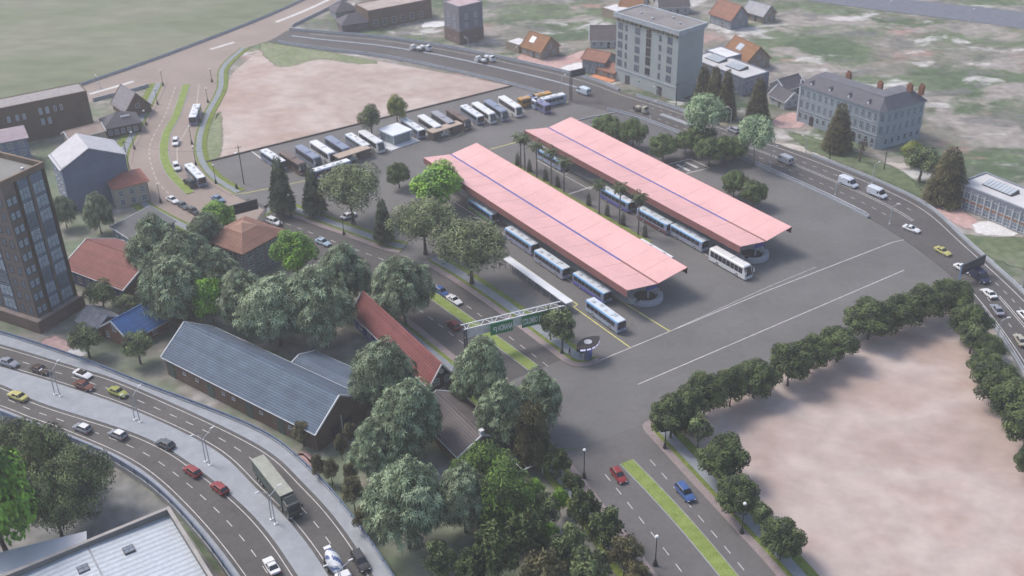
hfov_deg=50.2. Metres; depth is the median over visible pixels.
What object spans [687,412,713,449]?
street tree
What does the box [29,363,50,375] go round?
classic car
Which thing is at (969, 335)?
street tree
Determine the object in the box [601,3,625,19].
white outbuilding
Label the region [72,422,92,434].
hatchback car
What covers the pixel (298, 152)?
side window
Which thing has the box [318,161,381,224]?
spreading tree
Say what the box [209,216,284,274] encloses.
stone house
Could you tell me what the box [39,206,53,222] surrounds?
window
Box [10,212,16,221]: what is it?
window
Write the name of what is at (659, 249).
city bus
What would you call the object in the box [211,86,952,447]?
plaza
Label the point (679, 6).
dark roof house
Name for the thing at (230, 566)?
pavement
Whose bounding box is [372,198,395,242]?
conifer tree
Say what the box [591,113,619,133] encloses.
round tree
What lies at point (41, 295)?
window
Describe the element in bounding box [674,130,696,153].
round tree
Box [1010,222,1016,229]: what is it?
window
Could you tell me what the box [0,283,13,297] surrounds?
window
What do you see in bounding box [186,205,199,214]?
hatchback car
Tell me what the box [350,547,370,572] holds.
estate car
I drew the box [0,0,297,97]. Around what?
meadow
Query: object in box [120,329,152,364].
tree
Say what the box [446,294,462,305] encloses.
sports car
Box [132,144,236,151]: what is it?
overhead wire
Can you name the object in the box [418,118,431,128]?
side window
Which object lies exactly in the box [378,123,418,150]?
glass pavilion
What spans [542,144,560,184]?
palm tree
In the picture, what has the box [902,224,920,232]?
sports car
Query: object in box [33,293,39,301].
window
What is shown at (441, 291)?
hatchback car
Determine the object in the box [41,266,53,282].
window
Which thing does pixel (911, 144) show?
park tree
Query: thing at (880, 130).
window
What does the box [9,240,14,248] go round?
window
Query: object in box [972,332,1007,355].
bushy tree
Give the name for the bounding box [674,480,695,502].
estate car
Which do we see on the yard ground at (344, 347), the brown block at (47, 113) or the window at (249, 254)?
the brown block at (47, 113)
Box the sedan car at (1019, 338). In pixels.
[1013,334,1023,346]
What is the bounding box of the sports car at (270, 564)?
[262,556,280,575]
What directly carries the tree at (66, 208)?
on the yard ground at (344, 347)
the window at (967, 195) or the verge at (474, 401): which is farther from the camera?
the window at (967, 195)
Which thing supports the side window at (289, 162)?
in the parked coach at (296, 164)
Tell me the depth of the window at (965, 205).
285.23 m
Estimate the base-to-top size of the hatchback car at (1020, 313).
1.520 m
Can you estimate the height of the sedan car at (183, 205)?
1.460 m
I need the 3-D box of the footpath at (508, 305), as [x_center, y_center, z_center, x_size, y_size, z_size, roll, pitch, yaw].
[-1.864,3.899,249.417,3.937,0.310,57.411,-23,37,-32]
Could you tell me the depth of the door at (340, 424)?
208.93 m
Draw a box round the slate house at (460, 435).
[430,390,497,465]
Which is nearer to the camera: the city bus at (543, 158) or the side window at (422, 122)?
the city bus at (543, 158)
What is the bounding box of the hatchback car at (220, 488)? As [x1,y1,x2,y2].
[209,481,229,495]
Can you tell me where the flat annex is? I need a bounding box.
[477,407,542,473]
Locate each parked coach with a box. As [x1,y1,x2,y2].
[279,150,307,174]
[295,144,323,167]
[310,140,336,162]
[324,135,351,157]
[358,129,385,152]
[417,114,443,135]
[431,110,454,132]
[446,108,472,130]
[472,101,497,123]
[484,99,509,121]
[498,95,523,117]
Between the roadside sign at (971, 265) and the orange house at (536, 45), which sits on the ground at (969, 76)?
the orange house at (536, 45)
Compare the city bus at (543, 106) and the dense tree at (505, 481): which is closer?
the dense tree at (505, 481)
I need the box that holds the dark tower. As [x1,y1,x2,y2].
[0,151,85,333]
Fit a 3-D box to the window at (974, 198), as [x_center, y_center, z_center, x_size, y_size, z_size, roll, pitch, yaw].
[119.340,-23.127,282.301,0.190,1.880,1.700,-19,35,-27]
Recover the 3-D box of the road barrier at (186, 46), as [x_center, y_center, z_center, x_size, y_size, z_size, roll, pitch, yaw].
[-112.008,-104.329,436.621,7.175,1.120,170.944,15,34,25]
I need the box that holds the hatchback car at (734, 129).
[726,126,740,133]
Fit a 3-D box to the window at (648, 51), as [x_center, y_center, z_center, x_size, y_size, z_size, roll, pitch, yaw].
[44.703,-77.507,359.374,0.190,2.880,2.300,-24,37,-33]
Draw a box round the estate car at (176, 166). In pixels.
[172,161,180,170]
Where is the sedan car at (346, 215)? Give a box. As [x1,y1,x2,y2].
[340,212,356,219]
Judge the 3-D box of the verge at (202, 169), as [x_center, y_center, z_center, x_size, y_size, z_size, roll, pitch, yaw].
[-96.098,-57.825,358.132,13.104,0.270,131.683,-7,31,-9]
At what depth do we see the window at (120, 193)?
295.65 m
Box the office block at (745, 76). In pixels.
[702,52,769,96]
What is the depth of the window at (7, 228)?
232.40 m
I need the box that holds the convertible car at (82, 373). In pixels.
[72,368,92,379]
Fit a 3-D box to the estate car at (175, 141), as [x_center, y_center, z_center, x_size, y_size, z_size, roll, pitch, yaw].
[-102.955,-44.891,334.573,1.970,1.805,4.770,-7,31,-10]
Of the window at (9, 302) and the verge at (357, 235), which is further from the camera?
the verge at (357, 235)
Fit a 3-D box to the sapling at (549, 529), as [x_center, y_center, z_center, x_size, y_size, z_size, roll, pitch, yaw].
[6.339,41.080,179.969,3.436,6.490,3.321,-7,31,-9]
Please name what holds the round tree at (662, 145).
on the parking ground at (678, 155)
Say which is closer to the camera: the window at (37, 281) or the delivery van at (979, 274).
the window at (37, 281)
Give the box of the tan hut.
[61,122,105,140]
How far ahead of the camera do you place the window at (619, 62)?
371.37 m
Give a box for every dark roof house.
[589,25,615,47]
[653,0,690,13]
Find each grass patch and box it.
[207,112,222,159]
[260,43,376,66]
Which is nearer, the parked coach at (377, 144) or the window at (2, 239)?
the window at (2, 239)
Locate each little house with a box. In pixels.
[767,84,798,108]
[768,73,804,93]
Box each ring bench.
[627,289,662,306]
[735,247,768,263]
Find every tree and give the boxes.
[0,415,29,456]
[0,446,38,550]
[13,419,78,478]
[18,456,84,536]
[50,442,116,521]
[53,195,77,227]
[66,321,103,357]
[81,191,114,233]
[81,276,115,305]
[111,294,137,312]
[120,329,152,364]
[123,211,179,273]
[134,255,203,327]
[149,229,212,273]
[185,211,223,246]
[190,276,222,326]
[194,244,241,282]
[200,199,236,225]
[214,267,264,324]
[232,270,303,346]
[267,155,296,215]
[268,229,319,272]
[285,264,359,348]
[290,421,309,446]
[301,166,328,217]
[308,241,374,298]
[310,454,323,474]
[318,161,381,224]
[323,458,338,484]
[334,433,348,459]
[340,475,363,511]
[341,422,356,446]
[343,462,357,483]
[346,416,405,480]
[347,334,419,406]
[351,505,369,527]
[356,103,380,133]
[359,453,447,556]
[370,255,436,323]
[370,376,443,464]
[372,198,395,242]
[384,195,461,254]
[386,93,408,122]
[386,162,409,187]
[409,158,463,206]
[421,539,456,575]
[425,215,509,284]
[434,460,489,532]
[448,439,515,476]
[449,334,507,407]
[450,543,488,575]
[471,518,521,575]
[472,378,530,445]
[474,455,536,549]
[492,488,524,526]
[504,504,547,561]
[510,132,527,167]
[513,399,551,468]
[515,131,533,169]
[517,365,562,427]
[518,547,569,575]
[526,138,545,176]
[531,489,560,524]
[539,306,557,339]
[541,444,572,478]
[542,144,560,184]
[547,521,588,574]
[548,307,575,348]
[555,154,574,191]
[559,469,585,497]
[566,486,601,531]
[568,545,612,575]
[585,504,625,549]
[590,178,608,213]
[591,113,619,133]
[604,533,644,575]
[605,121,622,140]
[610,181,629,223]
[619,117,648,147]
[624,559,652,575]
[630,189,648,234]
[648,133,677,160]
[649,392,692,437]
[671,383,710,424]
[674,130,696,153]
[683,92,729,131]
[685,125,716,143]
[687,370,731,416]
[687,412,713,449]
[690,64,709,99]
[693,136,725,166]
[694,430,750,478]
[705,65,721,100]
[715,366,748,406]
[715,473,760,515]
[717,69,736,121]
[717,135,740,162]
[720,169,748,197]
[728,136,748,160]
[732,357,783,398]
[737,113,776,165]
[738,179,768,206]
[743,76,770,119]
[750,501,773,530]
[759,516,807,559]
[769,342,814,385]
[793,332,834,372]
[818,325,860,361]
[819,102,853,154]
[842,295,897,339]
[856,138,872,161]
[881,291,924,329]
[900,140,924,166]
[904,146,941,181]
[910,282,953,321]
[918,145,969,212]
[931,278,975,313]
[947,303,995,334]
[958,321,987,353]
[964,348,1002,374]
[969,360,1023,404]
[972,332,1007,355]
[988,377,1023,418]
[1001,404,1023,446]
[1013,447,1023,473]
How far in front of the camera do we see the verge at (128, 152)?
331.92 m
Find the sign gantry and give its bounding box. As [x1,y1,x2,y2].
[460,301,564,349]
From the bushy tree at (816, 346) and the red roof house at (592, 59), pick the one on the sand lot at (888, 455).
the bushy tree at (816, 346)
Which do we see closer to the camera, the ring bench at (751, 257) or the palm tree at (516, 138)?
the ring bench at (751, 257)
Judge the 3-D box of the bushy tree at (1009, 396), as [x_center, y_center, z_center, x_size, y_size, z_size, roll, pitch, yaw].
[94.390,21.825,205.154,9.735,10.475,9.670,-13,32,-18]
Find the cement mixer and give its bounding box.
[323,544,351,575]
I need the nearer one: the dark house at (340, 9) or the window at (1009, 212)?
the window at (1009, 212)
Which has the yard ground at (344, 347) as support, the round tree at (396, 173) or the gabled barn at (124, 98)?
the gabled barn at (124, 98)
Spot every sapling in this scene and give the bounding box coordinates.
[527,477,545,496]
[540,521,559,549]
[551,487,568,515]
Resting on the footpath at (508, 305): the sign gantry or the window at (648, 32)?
the sign gantry
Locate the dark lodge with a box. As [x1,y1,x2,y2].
[99,111,141,137]
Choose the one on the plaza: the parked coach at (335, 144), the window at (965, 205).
the parked coach at (335, 144)
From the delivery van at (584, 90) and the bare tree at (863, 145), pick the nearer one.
the bare tree at (863, 145)
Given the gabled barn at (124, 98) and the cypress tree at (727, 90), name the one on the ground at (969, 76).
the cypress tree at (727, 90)
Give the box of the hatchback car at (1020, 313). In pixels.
[1016,310,1023,320]
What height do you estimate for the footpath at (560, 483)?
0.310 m
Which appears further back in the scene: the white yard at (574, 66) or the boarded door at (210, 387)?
the white yard at (574, 66)
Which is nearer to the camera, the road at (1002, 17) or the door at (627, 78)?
the door at (627, 78)
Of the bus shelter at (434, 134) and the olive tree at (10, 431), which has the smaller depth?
the olive tree at (10, 431)
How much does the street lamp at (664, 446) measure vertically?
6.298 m
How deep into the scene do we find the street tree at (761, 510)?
181.84 m
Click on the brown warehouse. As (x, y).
(381, 13)
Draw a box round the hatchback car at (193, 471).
[182,464,202,478]
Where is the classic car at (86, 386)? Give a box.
[73,379,94,391]
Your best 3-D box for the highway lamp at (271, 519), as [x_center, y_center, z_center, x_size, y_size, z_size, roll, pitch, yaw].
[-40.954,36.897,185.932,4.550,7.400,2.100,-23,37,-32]
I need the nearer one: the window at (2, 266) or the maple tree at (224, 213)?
the window at (2, 266)
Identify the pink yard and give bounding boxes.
[41,336,74,350]
[297,452,311,465]
[517,51,583,67]
[772,112,804,127]
[929,200,977,228]
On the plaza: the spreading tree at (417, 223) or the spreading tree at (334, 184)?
the spreading tree at (417, 223)
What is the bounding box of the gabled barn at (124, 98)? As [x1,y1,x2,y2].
[110,84,152,114]
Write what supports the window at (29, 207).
in the dark tower
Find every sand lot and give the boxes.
[213,43,508,156]
[682,304,1023,575]
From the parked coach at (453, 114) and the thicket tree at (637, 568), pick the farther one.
the parked coach at (453, 114)
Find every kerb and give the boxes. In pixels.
[159,85,194,194]
[206,85,511,161]
[430,293,537,370]
[578,112,615,120]
[620,459,738,575]
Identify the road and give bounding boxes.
[83,0,339,102]
[133,51,263,220]
[245,198,743,571]
[268,30,1023,364]
[567,425,774,575]
[807,0,1023,28]
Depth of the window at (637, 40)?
361.26 m
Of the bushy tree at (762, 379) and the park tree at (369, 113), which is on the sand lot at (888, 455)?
the bushy tree at (762, 379)
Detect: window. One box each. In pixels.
[0,259,6,271]
[0,271,10,284]
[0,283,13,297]
[1,213,7,221]
[1,238,6,246]
[2,295,17,309]
[5,227,11,235]
[5,251,10,259]
[6,198,12,207]
[7,143,13,149]
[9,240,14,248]
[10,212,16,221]
[11,195,17,204]
[13,254,18,262]
[14,226,20,235]
[15,209,21,218]
[17,267,22,275]
[18,240,23,248]
[19,185,31,201]
[19,223,25,232]
[20,149,26,155]
[21,280,26,288]
[22,253,28,262]
[23,199,35,215]
[23,237,29,246]
[26,266,31,275]
[27,213,39,228]
[27,250,33,259]
[29,279,35,288]
[30,227,42,242]
[31,263,36,272]
[32,178,46,195]
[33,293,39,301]
[34,240,46,255]
[34,277,40,286]
[35,192,49,209]
[37,305,42,314]
[38,254,49,268]
[38,290,44,298]
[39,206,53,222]
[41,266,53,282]
[42,302,47,311]
[43,219,57,235]
[45,280,56,294]
[46,232,60,249]
[49,292,60,307]
[50,246,63,262]
[53,259,67,275]
[57,271,70,287]
[60,284,73,300]
[118,190,123,196]
[120,199,125,205]
[131,196,136,202]
[140,185,145,191]
[152,328,158,335]
[247,251,252,258]
[248,259,254,266]
[257,245,262,252]
[258,253,263,261]
[259,262,265,270]
[280,155,297,169]
[295,148,312,163]
[310,144,327,158]
[325,139,341,152]
[332,423,340,439]
[344,414,351,425]
[359,133,375,147]
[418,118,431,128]
[431,114,446,124]
[434,378,439,385]
[444,374,449,381]
[446,111,462,125]
[472,105,487,118]
[484,102,499,116]
[499,99,514,112]
[617,59,621,65]
[618,22,622,29]
[618,32,622,38]
[634,55,638,62]
[634,64,638,71]
[635,27,639,34]
[635,37,639,43]
[645,47,650,56]
[645,56,649,65]
[645,67,649,75]
[646,29,651,37]
[646,38,650,47]
[666,56,671,63]
[666,66,670,72]
[667,37,672,44]
[667,47,671,54]
[710,251,741,273]
[852,118,856,126]
[871,125,875,132]
[878,126,882,133]
[880,115,884,121]
[962,201,968,208]
[964,191,970,199]
[969,204,974,211]
[971,194,976,202]
[976,207,981,214]
[977,197,983,205]
[983,210,988,217]
[985,200,990,208]
[989,213,995,220]
[992,203,997,210]
[996,216,1002,223]
[999,206,1004,213]
[1003,219,1009,226]
[1006,208,1011,216]
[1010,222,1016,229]
[1013,211,1019,219]
[1018,224,1023,232]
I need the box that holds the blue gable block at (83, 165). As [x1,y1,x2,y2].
[48,133,127,210]
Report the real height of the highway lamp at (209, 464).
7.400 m
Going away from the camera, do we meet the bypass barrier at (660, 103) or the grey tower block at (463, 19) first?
the bypass barrier at (660, 103)
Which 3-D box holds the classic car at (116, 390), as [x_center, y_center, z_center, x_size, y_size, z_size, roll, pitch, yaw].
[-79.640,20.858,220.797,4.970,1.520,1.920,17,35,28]
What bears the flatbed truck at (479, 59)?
on the bypass road at (928, 222)
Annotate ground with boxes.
[0,89,615,575]
[0,421,216,575]
[29,0,1023,575]
[588,114,742,172]
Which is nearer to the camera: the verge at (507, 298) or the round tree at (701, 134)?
the verge at (507, 298)
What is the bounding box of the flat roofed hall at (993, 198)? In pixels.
[957,172,1023,234]
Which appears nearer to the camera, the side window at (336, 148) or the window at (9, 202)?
the window at (9, 202)
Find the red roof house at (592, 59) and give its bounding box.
[580,48,615,73]
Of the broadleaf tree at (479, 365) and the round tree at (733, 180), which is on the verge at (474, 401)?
the broadleaf tree at (479, 365)
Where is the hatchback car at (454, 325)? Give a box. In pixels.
[446,320,460,330]
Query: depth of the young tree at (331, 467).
194.59 m
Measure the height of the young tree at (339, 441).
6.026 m
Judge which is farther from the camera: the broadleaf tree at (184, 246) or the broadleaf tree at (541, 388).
the broadleaf tree at (184, 246)
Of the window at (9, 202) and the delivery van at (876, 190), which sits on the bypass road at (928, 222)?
the delivery van at (876, 190)
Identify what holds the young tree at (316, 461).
on the yard ground at (344, 347)
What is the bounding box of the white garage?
[506,37,523,52]
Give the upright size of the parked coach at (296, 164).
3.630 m
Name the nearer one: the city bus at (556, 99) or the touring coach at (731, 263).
the touring coach at (731, 263)
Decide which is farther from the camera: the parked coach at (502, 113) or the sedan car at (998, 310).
the parked coach at (502, 113)
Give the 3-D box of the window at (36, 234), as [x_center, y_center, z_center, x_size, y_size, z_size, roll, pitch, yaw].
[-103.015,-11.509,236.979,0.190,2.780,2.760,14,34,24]
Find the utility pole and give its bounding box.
[234,145,243,183]
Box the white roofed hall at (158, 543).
[0,506,212,575]
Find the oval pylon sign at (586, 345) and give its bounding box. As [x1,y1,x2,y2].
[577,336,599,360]
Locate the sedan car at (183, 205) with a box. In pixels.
[176,201,188,209]
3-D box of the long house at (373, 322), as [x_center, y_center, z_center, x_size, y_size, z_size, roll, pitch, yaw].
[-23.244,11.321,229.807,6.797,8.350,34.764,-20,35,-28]
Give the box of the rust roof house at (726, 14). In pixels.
[708,0,750,29]
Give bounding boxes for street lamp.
[582,448,585,478]
[653,535,658,566]
[663,421,666,448]
[739,502,746,533]
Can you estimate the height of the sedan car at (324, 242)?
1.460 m
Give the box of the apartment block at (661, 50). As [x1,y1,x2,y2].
[614,4,707,100]
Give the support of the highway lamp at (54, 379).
on the median at (294, 547)
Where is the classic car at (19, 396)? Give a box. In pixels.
[7,390,28,402]
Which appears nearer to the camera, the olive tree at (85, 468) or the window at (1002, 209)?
the olive tree at (85, 468)
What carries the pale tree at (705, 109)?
on the parking ground at (678, 155)
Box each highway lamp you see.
[39,359,62,396]
[119,384,142,422]
[189,426,213,465]
[255,484,281,524]
[323,558,352,575]
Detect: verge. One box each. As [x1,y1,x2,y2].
[117,83,185,232]
[126,83,188,223]
[194,48,239,193]
[202,48,248,190]
[263,204,408,244]
[291,211,402,249]
[400,321,454,366]
[427,260,596,361]
[440,255,583,353]
[456,381,478,404]
[538,465,622,575]
[651,427,792,575]
[673,429,818,575]
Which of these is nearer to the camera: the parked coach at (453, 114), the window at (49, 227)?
the window at (49, 227)
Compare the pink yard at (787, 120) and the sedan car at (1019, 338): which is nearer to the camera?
the sedan car at (1019, 338)
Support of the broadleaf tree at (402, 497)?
on the yard ground at (344, 347)
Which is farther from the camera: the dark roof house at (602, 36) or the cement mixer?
the dark roof house at (602, 36)
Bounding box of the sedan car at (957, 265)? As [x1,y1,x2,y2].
[953,263,968,273]
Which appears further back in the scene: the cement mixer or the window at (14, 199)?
the window at (14, 199)
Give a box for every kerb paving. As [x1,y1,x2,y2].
[128,83,190,222]
[190,47,239,194]
[264,204,401,252]
[403,318,456,360]
[422,261,600,366]
[547,437,657,575]
[643,420,786,575]
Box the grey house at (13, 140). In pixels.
[0,125,31,158]
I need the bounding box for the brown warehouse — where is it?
[355,0,431,29]
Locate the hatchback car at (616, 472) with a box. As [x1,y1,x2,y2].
[609,466,626,483]
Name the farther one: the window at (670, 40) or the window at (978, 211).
the window at (670, 40)
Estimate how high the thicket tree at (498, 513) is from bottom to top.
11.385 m
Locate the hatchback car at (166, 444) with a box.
[154,438,175,450]
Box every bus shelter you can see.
[333,145,370,160]
[426,120,462,140]
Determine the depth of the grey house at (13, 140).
318.62 m
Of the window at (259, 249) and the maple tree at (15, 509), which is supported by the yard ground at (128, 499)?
the maple tree at (15, 509)
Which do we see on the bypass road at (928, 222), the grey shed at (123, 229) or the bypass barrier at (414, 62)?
the bypass barrier at (414, 62)
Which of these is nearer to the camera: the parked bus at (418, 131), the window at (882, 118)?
the window at (882, 118)
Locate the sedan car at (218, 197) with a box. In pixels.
[210,194,225,201]
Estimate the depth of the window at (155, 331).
240.24 m
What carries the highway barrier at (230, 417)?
on the highway
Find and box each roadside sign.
[230,199,258,214]
[569,67,585,100]
[958,254,986,278]
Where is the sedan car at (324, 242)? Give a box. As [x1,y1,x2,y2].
[314,237,330,246]
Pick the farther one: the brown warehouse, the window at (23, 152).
the brown warehouse
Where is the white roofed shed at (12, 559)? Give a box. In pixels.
[0,531,86,574]
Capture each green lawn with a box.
[789,132,927,199]
[965,235,1023,269]
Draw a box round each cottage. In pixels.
[99,304,188,346]
[590,61,615,82]
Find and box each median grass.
[160,84,193,193]
[429,293,537,369]
[621,459,737,575]
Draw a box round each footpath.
[122,83,186,229]
[196,48,244,193]
[264,206,405,248]
[399,322,482,395]
[430,256,593,359]
[547,466,626,575]
[657,427,806,575]
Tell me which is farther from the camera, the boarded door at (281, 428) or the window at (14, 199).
the window at (14, 199)
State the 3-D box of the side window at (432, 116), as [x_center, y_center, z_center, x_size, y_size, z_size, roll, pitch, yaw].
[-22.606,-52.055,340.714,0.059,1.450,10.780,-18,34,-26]
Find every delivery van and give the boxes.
[576,86,590,95]
[776,153,793,164]
[838,174,858,188]
[866,184,887,198]
[968,266,990,283]
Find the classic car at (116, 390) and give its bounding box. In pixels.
[107,385,128,398]
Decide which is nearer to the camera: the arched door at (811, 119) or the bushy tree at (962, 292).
the bushy tree at (962, 292)
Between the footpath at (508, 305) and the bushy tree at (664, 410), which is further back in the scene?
the footpath at (508, 305)
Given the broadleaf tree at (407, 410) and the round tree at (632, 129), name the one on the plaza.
the round tree at (632, 129)
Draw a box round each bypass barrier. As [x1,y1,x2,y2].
[278,40,543,92]
[289,27,619,90]
[607,107,869,217]
[636,94,719,123]
[811,153,1023,294]
[981,306,1023,376]
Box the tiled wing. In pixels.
[291,350,375,407]
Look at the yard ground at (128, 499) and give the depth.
191.78 m
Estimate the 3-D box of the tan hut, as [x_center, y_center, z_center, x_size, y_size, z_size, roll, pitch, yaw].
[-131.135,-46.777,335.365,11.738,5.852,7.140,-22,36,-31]
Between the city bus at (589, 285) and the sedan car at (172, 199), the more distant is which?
the sedan car at (172, 199)
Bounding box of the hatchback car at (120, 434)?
[107,428,128,440]
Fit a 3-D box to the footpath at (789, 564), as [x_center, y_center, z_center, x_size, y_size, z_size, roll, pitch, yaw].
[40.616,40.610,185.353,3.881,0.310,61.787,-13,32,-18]
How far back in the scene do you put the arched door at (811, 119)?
336.00 m
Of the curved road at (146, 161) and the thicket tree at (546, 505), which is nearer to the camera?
the thicket tree at (546, 505)
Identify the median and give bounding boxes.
[0,367,327,575]
[291,35,577,87]
[659,113,690,125]
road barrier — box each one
[80,0,303,85]
[92,84,148,101]
[292,0,346,26]
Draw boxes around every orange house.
[520,30,560,59]
[618,0,649,7]
[725,35,771,67]
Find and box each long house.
[68,238,147,299]
[353,291,455,391]
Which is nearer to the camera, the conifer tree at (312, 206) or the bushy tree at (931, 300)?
the bushy tree at (931, 300)
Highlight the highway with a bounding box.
[0,345,372,575]
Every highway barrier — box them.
[0,330,393,575]
[0,410,233,575]
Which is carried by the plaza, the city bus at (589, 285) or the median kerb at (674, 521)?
the city bus at (589, 285)
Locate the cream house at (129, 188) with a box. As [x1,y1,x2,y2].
[107,168,150,208]
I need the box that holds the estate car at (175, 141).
[172,136,178,145]
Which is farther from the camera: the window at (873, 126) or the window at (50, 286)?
the window at (873, 126)
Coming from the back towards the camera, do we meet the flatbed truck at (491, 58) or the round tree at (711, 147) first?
the flatbed truck at (491, 58)
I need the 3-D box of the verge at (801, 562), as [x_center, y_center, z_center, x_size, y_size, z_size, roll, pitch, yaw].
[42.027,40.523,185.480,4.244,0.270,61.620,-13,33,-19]
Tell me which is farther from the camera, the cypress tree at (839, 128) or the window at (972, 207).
the cypress tree at (839, 128)
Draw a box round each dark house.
[328,1,355,18]
[335,12,370,31]
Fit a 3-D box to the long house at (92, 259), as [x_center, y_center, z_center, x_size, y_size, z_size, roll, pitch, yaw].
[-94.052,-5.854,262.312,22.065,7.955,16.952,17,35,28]
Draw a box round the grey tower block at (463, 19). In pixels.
[443,0,483,44]
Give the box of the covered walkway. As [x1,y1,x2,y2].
[503,256,572,308]
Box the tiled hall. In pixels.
[160,321,365,451]
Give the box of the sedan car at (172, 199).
[165,195,178,203]
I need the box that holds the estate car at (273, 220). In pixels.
[266,215,281,225]
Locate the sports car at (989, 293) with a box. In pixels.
[980,288,997,298]
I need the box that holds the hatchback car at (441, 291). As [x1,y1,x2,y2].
[435,285,448,296]
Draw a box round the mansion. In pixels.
[796,70,927,149]
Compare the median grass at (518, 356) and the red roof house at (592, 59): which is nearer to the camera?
the median grass at (518, 356)
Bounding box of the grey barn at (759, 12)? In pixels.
[744,0,777,23]
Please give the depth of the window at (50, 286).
243.73 m
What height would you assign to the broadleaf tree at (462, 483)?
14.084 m
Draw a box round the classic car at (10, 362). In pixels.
[0,356,19,368]
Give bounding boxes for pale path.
[773,142,915,168]
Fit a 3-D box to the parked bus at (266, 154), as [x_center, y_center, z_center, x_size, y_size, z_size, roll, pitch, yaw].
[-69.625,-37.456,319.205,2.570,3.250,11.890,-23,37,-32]
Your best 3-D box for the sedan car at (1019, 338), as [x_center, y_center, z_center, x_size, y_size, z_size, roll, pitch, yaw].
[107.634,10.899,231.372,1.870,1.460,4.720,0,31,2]
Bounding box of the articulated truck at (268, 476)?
[251,454,302,519]
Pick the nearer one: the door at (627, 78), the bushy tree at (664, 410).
the bushy tree at (664, 410)
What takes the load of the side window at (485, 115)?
in the parked coach at (490, 117)
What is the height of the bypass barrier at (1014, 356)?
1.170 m
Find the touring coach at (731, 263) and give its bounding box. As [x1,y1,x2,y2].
[709,246,754,279]
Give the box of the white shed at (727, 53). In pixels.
[705,46,741,59]
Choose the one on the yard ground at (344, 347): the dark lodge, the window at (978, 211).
the dark lodge
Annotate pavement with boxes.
[0,334,389,575]
[0,408,239,575]
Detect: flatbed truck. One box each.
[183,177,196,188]
[409,44,423,51]
[419,44,431,51]
[474,55,487,63]
[482,55,495,61]
[633,105,648,113]
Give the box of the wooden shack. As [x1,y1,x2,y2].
[74,304,118,337]
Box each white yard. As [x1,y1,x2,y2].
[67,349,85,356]
[421,21,443,27]
[560,62,581,70]
[972,221,1017,236]
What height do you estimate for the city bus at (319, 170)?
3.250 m
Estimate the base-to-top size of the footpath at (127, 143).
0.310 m
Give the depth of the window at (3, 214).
230.70 m
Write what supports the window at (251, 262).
in the stone house at (246, 241)
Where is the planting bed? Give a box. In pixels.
[512,163,651,242]
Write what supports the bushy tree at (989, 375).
on the sand lot at (888, 455)
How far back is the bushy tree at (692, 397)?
202.94 m
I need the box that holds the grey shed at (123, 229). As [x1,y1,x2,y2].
[109,206,175,241]
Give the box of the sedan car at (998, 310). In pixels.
[990,304,1004,315]
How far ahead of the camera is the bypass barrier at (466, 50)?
407.22 m
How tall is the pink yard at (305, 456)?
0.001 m
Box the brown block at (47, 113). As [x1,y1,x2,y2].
[0,83,93,142]
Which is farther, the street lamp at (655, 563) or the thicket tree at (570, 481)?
the thicket tree at (570, 481)
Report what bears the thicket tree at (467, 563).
on the yard ground at (344, 347)
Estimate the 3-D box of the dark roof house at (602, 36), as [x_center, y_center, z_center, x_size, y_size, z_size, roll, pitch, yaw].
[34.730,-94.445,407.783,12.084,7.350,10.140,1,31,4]
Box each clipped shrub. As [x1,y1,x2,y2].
[515,152,519,165]
[527,158,532,171]
[542,167,548,180]
[555,174,560,187]
[586,191,591,205]
[605,202,609,216]
[620,212,625,225]
[642,223,647,237]
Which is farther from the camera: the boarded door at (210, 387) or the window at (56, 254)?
the window at (56, 254)
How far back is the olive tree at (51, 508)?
179.94 m
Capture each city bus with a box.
[184,163,206,186]
[188,104,201,124]
[311,158,350,179]
[468,197,499,223]
[505,225,538,254]
[517,91,551,107]
[526,94,550,113]
[531,92,565,108]
[534,248,570,279]
[537,147,566,170]
[572,270,611,303]
[585,297,625,333]
[600,186,634,212]
[637,206,673,233]
[641,238,673,258]
[670,222,708,251]
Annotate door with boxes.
[167,363,175,378]
[206,382,214,398]
[245,402,253,418]
[277,418,285,434]
[339,421,343,434]
[625,75,629,84]
[656,86,661,95]
[808,116,813,126]
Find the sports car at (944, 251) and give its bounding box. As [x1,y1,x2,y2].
[933,245,951,255]
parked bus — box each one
[260,148,286,169]
[345,132,370,152]
[401,117,425,138]
[460,104,484,124]

